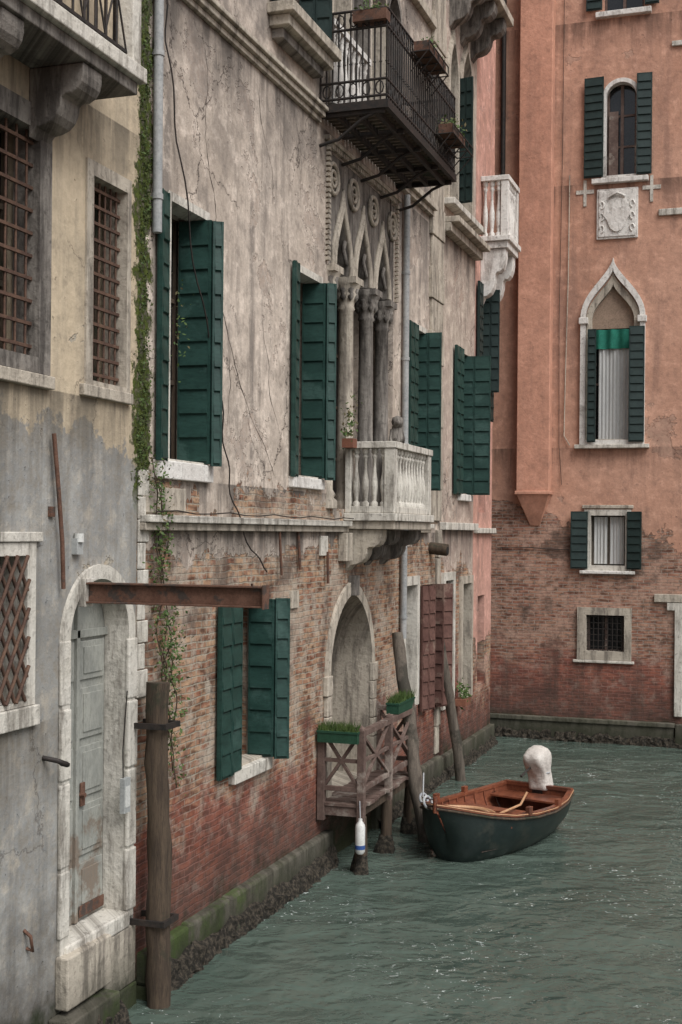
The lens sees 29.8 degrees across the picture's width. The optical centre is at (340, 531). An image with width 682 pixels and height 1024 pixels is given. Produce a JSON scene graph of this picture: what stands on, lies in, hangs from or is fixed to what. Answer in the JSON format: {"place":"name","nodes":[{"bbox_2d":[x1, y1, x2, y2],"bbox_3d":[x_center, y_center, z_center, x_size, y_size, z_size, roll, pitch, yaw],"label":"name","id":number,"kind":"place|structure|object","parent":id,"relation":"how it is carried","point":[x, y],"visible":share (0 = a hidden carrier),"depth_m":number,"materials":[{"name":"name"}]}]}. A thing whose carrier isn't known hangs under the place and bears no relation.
{"place":"outdoors","nodes":[
{"label":"outdoors","id":0,"kind":"place"},
{"bbox_2d":[128,736,681,1023],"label":"canal water","id":1,"kind":"structure","parent":0,"point":[574,916],"depth_m":13.50,"materials":[{"name":"green liquid"}]},
{"bbox_2d":[0,0,139,1023],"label":"front wall","id":2,"kind":"structure","parent":1,"relation":"in","point":[97,446],"depth_m":10.12,"materials":[{"name":"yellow paint"}]},
{"bbox_2d":[0,542,35,711],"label":"window frame","id":3,"kind":"object","parent":2,"relation":"attached to","point":[22,550],"visible":0.64,"depth_m":9.75,"materials":[{"name":"white stone"}]},
{"bbox_2d":[0,84,52,375],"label":"window frame","id":4,"kind":"object","parent":2,"relation":"attached to","point":[15,108],"visible":0.81,"depth_m":9.87,"materials":[{"name":"grey stone"}]},
{"bbox_2d":[0,129,97,380],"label":"window panes","id":5,"kind":"object","parent":2,"relation":"in","point":[1,250],"visible":0.15,"depth_m":9.92,"materials":[{"name":"black glass"}]},
{"bbox_2d":[0,118,119,706],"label":"window grilles","id":6,"kind":"object","parent":2,"relation":"attached to","point":[24,345],"depth_m":9.66,"materials":[{"name":"brown metal"}]},
{"bbox_2d":[0,365,132,733],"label":"window sills","id":7,"kind":"structure","parent":2,"relation":"attached to","point":[19,718],"depth_m":9.69,"materials":[{"name":"grey stone"}]},
{"bbox_2d":[0,0,146,143],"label":"stone balcony","id":8,"kind":"structure","parent":2,"relation":"attached to","point":[72,62],"depth_m":9.64,"materials":[{"name":"grey stone"}]},
{"bbox_2d":[53,0,126,53],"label":"iron railing","id":9,"kind":"object","parent":8,"relation":"on","point":[105,21],"visible":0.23,"depth_m":9.91,"materials":[{"name":"black metal"}]},
{"bbox_2d":[23,433,130,951],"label":"wall fittings","id":10,"kind":"object","parent":2,"relation":"attached to","point":[77,548],"depth_m":10.11,"materials":[{"name":"metal"}]},
{"bbox_2d":[48,637,137,1023],"bbox_3d":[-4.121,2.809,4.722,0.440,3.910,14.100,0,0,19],"label":"door frame","id":11,"kind":"structure","parent":2,"relation":"attached to","point":[94,974],"depth_m":10.50,"materials":[{"name":"white stone"}]},
{"bbox_2d":[57,564,135,956],"bbox_3d":[-2.139,1.826,10.800,0.240,3.110,1.220,0,0,19],"label":"door surround","id":12,"kind":"object","parent":2,"relation":"attached to","point":[119,620],"visible":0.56,"depth_m":11.26,"materials":[{"name":"white stone"}]},
{"bbox_2d":[69,603,104,925],"bbox_3d":[-2.283,1.848,10.849,0.055,2.945,1.010,0,0,19],"label":"door leaf","id":13,"kind":"object","parent":12,"relation":"in","point":[92,616],"visible":0.15,"depth_m":11.11,"materials":[{"name":"grey wood"}]},
{"bbox_2d":[69,604,107,923],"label":"door panels","id":14,"kind":"object","parent":13,"relation":"attached to","point":[86,895],"visible":0.59,"depth_m":10.96,"materials":[{"name":"grey wood"}]},
{"bbox_2d":[84,157,131,392],"bbox_3d":[-2.078,-2.148,10.908,0.240,1.860,0.760,0,0,19],"label":"window frame","id":15,"kind":"object","parent":2,"relation":"attached to","point":[108,178],"visible":0.57,"depth_m":11.17,"materials":[{"name":"grey stone"}]},
{"bbox_2d":[130,718,179,928],"bbox_3d":[-1.662,2.576,11.381,0.360,1.780,0.290,0,0,19],"label":"pole bracket","id":16,"kind":"object","parent":2,"relation":"attached to","point":[169,725],"visible":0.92,"depth_m":11.26,"materials":[{"name":"black metal"}]},
{"bbox_2d":[78,578,268,609],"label":"rusty steel beam","id":17,"kind":"structure","parent":2,"relation":"attached to","point":[231,596],"depth_m":10.24,"materials":[{"name":"metal"}]},
{"bbox_2d":[97,1000,131,1023],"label":"barnacle growth","id":18,"kind":"object","parent":1,"relation":"in","point":[121,1016],"visible":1,"depth_m":10.69,"materials":[{"name":"grey stone"}]},
{"bbox_2d":[144,681,171,1008],"bbox_3d":[-1.625,3.261,11.370,0.266,3.857,0.256,0,0,19],"label":"mooring pole","id":19,"kind":"object","parent":1,"relation":"in","point":[158,959],"visible":0.94,"depth_m":11.28,"materials":[{"name":"brown wood"}]},
{"bbox_2d":[133,0,497,1000],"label":"gothic palazzo","id":20,"kind":"structure","parent":1,"relation":"in","point":[317,140],"depth_m":14.73,"materials":[{"name":"paint"}]},
{"bbox_2d":[151,0,164,233],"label":"drainpipe","id":21,"kind":"object","parent":20,"relation":"attached to","point":[158,53],"visible":1,"depth_m":11.56,"materials":[{"name":"grey metal"}]},
{"bbox_2d":[131,0,193,795],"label":"climbing vine","id":22,"kind":"object","parent":20,"relation":"attached to","point":[171,656],"visible":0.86,"depth_m":11.59,"materials":[{"name":"green plant"}]},
{"bbox_2d":[170,219,338,492],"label":"window panes","id":23,"kind":"structure","parent":20,"relation":"in","point":[174,237],"depth_m":12.80,"materials":[{"name":"black glass"}]},
{"bbox_2d":[157,0,390,571],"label":"electric cable","id":24,"kind":"object","parent":20,"relation":"attached to","point":[239,514],"visible":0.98,"depth_m":12.41,"materials":[{"name":"black metal"}]},
{"bbox_2d":[340,395,361,448],"bbox_3d":[0.126,-1.440,16.722,0.279,0.729,0.431,0,0,19],"label":"potted plant","id":25,"kind":"object","parent":20,"relation":"on","point":[349,442],"visible":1,"depth_m":16.67,"materials":[{"name":"green plant"}]},
{"bbox_2d":[399,194,409,638],"bbox_3d":[0.965,-1.742,19.346,0.128,6.700,0.116,0,0,19],"label":"drainpipe","id":26,"kind":"object","parent":20,"relation":"attached to","point":[405,358],"visible":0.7,"depth_m":19.30,"materials":[{"name":"grey metal"}]},
{"bbox_2d":[428,542,448,583],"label":"wall fittings","id":27,"kind":"object","parent":20,"relation":"attached to","point":[434,548],"depth_m":20.93,"materials":[{"name":"metal"}]},
{"bbox_2d":[440,0,513,770],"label":"stone trim","id":28,"kind":"structure","parent":20,"relation":"attached to","point":[484,24],"depth_m":22.70,"materials":[{"name":"white stone"}]},
{"bbox_2d":[316,700,416,874],"bbox_3d":[0.405,3.794,16.935,0.713,2.820,2.514,0,0,19],"label":"wooden dock","id":29,"kind":"object","parent":1,"relation":"in","point":[369,790],"visible":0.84,"depth_m":16.38,"materials":[{"name":"brown wood"}]},
{"bbox_2d":[315,719,360,744],"bbox_3d":[-0.020,2.455,15.831,0.587,0.290,0.277,0,0,19],"label":"planter box","id":30,"kind":"object","parent":29,"relation":"on","point":[340,732],"visible":1,"depth_m":15.76,"materials":[{"name":"green plastic"}]},
{"bbox_2d":[355,801,364,854],"bbox_3d":[0.236,3.622,15.680,0.126,0.641,0.123,0,0,19],"label":"boat fender","id":31,"kind":"object","parent":29,"relation":"attached to","point":[360,837],"visible":1,"depth_m":15.63,"materials":[{"name":"white plastic"}]},
{"bbox_2d":[384,689,415,714],"bbox_3d":[0.821,2.302,17.561,0.306,0.290,0.864,0,0,19],"label":"planter box","id":32,"kind":"object","parent":29,"relation":"on","point":[400,702],"visible":1,"depth_m":17.34,"materials":[{"name":"green plastic"}]},
{"bbox_2d":[392,632,428,842],"bbox_3d":[1.000,3.122,17.695,0.233,3.421,1.094,1,0,-31],"label":"mooring pole","id":33,"kind":"object","parent":1,"relation":"in","point":[415,777],"visible":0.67,"depth_m":17.68,"materials":[{"name":"brown wood"}]},
{"bbox_2d":[444,642,465,780],"bbox_3d":[1.917,3.341,21.531,0.868,3.201,0.220,0,0,-41],"label":"mooring pole","id":34,"kind":"object","parent":1,"relation":"in","point":[456,742],"visible":0.68,"depth_m":21.45,"materials":[{"name":"brown wood"}]},
{"bbox_2d":[437,0,476,755],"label":"front wall","id":35,"kind":"structure","parent":1,"relation":"in","point":[459,308],"depth_m":22.64,"materials":[{"name":"grey paint"}]},
{"bbox_2d":[440,572,455,709],"bbox_3d":[1.762,1.865,22.212,0.250,2.340,0.840,0,0,19],"label":"window","id":36,"kind":"structure","parent":35,"relation":"attached to","point":[450,577],"depth_m":22.45,"materials":[{"name":"stone"}]},
{"bbox_2d":[444,30,459,200],"bbox_3d":[1.834,-7.184,22.162,0.270,3.000,0.760,0,0,19],"label":"gothic window","id":37,"kind":"structure","parent":35,"relation":"attached to","point":[452,81],"depth_m":22.38,"materials":[{"name":"beige stone"}]},
{"bbox_2d":[455,677,471,709],"bbox_3d":[2.161,2.859,22.780,0.369,0.594,0.607,0,0,19],"label":"potted plant","id":38,"kind":"object","parent":35,"relation":"on","point":[463,701],"visible":0.98,"depth_m":22.62,"materials":[{"name":"green plant"}]},
{"bbox_2d":[458,575,473,696],"bbox_3d":[2.196,1.919,23.490,0.250,2.240,0.940,0,0,19],"label":"window","id":39,"kind":"structure","parent":35,"relation":"attached to","point":[465,656],"depth_m":23.77,"materials":[{"name":"beige stone"}]},
{"bbox_2d":[459,43,474,216],"bbox_3d":[2.158,-7.306,23.108,0.270,3.250,1.040,0,0,19],"label":"gothic window","id":40,"kind":"structure","parent":35,"relation":"attached to","point":[465,68],"depth_m":23.30,"materials":[{"name":"beige stone"}]},
{"bbox_2d":[453,76,490,494],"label":"green shutters","id":41,"kind":"object","parent":35,"relation":"attached to","point":[472,399],"visible":0.96,"depth_m":23.42,"materials":[{"name":"paint"}]},
{"bbox_2d":[471,40,495,734],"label":"front wall","id":42,"kind":"structure","parent":1,"relation":"in","point":[482,504],"depth_m":24.91,"materials":[{"name":"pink paint"}]},
{"bbox_2d":[471,528,495,750],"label":"stone trim","id":43,"kind":"structure","parent":42,"relation":"attached to","point":[483,734],"depth_m":24.67,"materials":[{"name":"grey stone"}]},
{"bbox_2d":[476,280,499,421],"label":"dark shutters","id":44,"kind":"object","parent":42,"relation":"attached to","point":[488,327],"visible":0.68,"depth_m":24.96,"materials":[{"name":"green wood"}]},
{"bbox_2d":[480,174,520,302],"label":"white stone balcony","id":45,"kind":"structure","parent":42,"relation":"attached to","point":[498,266],"depth_m":24.39,"materials":[{"name":"stone"}]},
{"bbox_2d":[419,745,574,861],"bbox_3d":[2.067,3.901,17.410,1.603,1.633,3.223,1,0,43],"label":"motor boat","id":46,"kind":"object","parent":1,"relation":"on","point":[496,819],"visible":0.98,"depth_m":16.80,"materials":[{"name":"green wood"}]},
{"bbox_2d":[490,0,681,735],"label":"front wall","id":47,"kind":"structure","parent":1,"relation":"in","point":[539,597],"depth_m":25.97,"materials":[{"name":"orange paint"}]},
{"bbox_2d":[500,0,506,194],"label":"drainpipe","id":48,"kind":"object","parent":47,"relation":"attached to","point":[503,105],"visible":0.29,"depth_m":26.41,"materials":[{"name":"black metal"}]},
{"bbox_2d":[514,0,555,525],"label":"chimney flue","id":49,"kind":"object","parent":47,"relation":"attached to","point":[533,492],"visible":1,"depth_m":26.00,"materials":[{"name":"paint"}]},
{"bbox_2d":[496,0,660,651],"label":"wall fittings","id":50,"kind":"object","parent":47,"relation":"attached to","point":[585,191],"depth_m":25.98,"materials":[{"name":"black metal"}]},
{"bbox_2d":[490,6,681,744],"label":"stone trim","id":51,"kind":"structure","parent":47,"relation":"attached to","point":[590,727],"depth_m":25.64,"materials":[{"name":"white stone"}]},
{"bbox_2d":[577,607,631,660],"bbox_3d":[5.330,2.057,25.888,1.080,1.060,0.200,0,0,19],"label":"window frame","id":52,"kind":"object","parent":47,"relation":"attached to","point":[583,653],"visible":1,"depth_m":25.81,"materials":[{"name":"beige stone"}]},
{"bbox_2d":[584,509,631,570],"bbox_3d":[5.397,0.167,25.881,0.940,1.240,0.180,0,0,19],"label":"window frame","id":53,"kind":"object","parent":47,"relation":"attached to","point":[595,512],"visible":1,"depth_m":25.84,"materials":[{"name":"stone"}]},
{"bbox_2d":[579,258,644,444],"bbox_3d":[5.495,-3.637,25.854,1.280,3.770,0.290,0,0,19],"label":"ogee window frame","id":54,"kind":"object","parent":47,"relation":"attached to","point":[604,279],"visible":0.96,"depth_m":25.85,"materials":[{"name":"white stone"}]},
{"bbox_2d":[592,285,633,329],"bbox_3d":[5.521,-4.607,25.906,0.900,0.990,0.060,0,0,19],"label":"tympanum","id":55,"kind":"object","parent":47,"relation":"attached to","point":[613,310],"visible":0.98,"depth_m":25.88,"materials":[{"name":"beige paint"}]},
{"bbox_2d":[570,0,658,569],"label":"shutters","id":56,"kind":"object","parent":47,"relation":"attached to","point":[593,122],"visible":1,"depth_m":25.60,"materials":[{"name":"green wood"}]},
{"bbox_2d":[587,0,643,650],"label":"windows and curtains","id":57,"kind":"structure","parent":47,"relation":"attached to","point":[612,411],"depth_m":25.92,"materials":[{"name":"white glass"}]},
{"bbox_2d":[596,187,637,239],"bbox_3d":[5.557,-6.407,25.746,0.820,1.010,0.070,0,0,19],"label":"plaque","id":58,"kind":"object","parent":47,"relation":"attached to","point":[630,193],"visible":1,"depth_m":25.71,"materials":[{"name":"white stone"}]},
{"bbox_2d":[603,198,630,231],"bbox_3d":[5.542,-6.372,25.703,0.540,0.680,0.040,0,0,19],"label":"coat of arms","id":59,"kind":"object","parent":58,"relation":"attached to","point":[616,213],"visible":1,"depth_m":25.69},
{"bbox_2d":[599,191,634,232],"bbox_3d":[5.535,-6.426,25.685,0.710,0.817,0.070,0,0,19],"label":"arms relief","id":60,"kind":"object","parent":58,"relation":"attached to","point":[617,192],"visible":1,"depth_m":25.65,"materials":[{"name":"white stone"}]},
{"bbox_2d":[601,78,639,177],"bbox_3d":[5.657,-8.116,25.812,0.760,2.030,0.190,0,0,19],"label":"arched window frame","id":61,"kind":"object","parent":47,"relation":"attached to","point":[610,86],"visible":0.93,"depth_m":25.82,"materials":[{"name":"white stone"}]},
{"bbox_2d":[494,726,681,748],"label":"barnacle growth","id":62,"kind":"object","parent":1,"relation":"in","point":[570,736],"visible":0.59,"depth_m":25.83,"materials":[{"name":"grey stone"}]}
]}

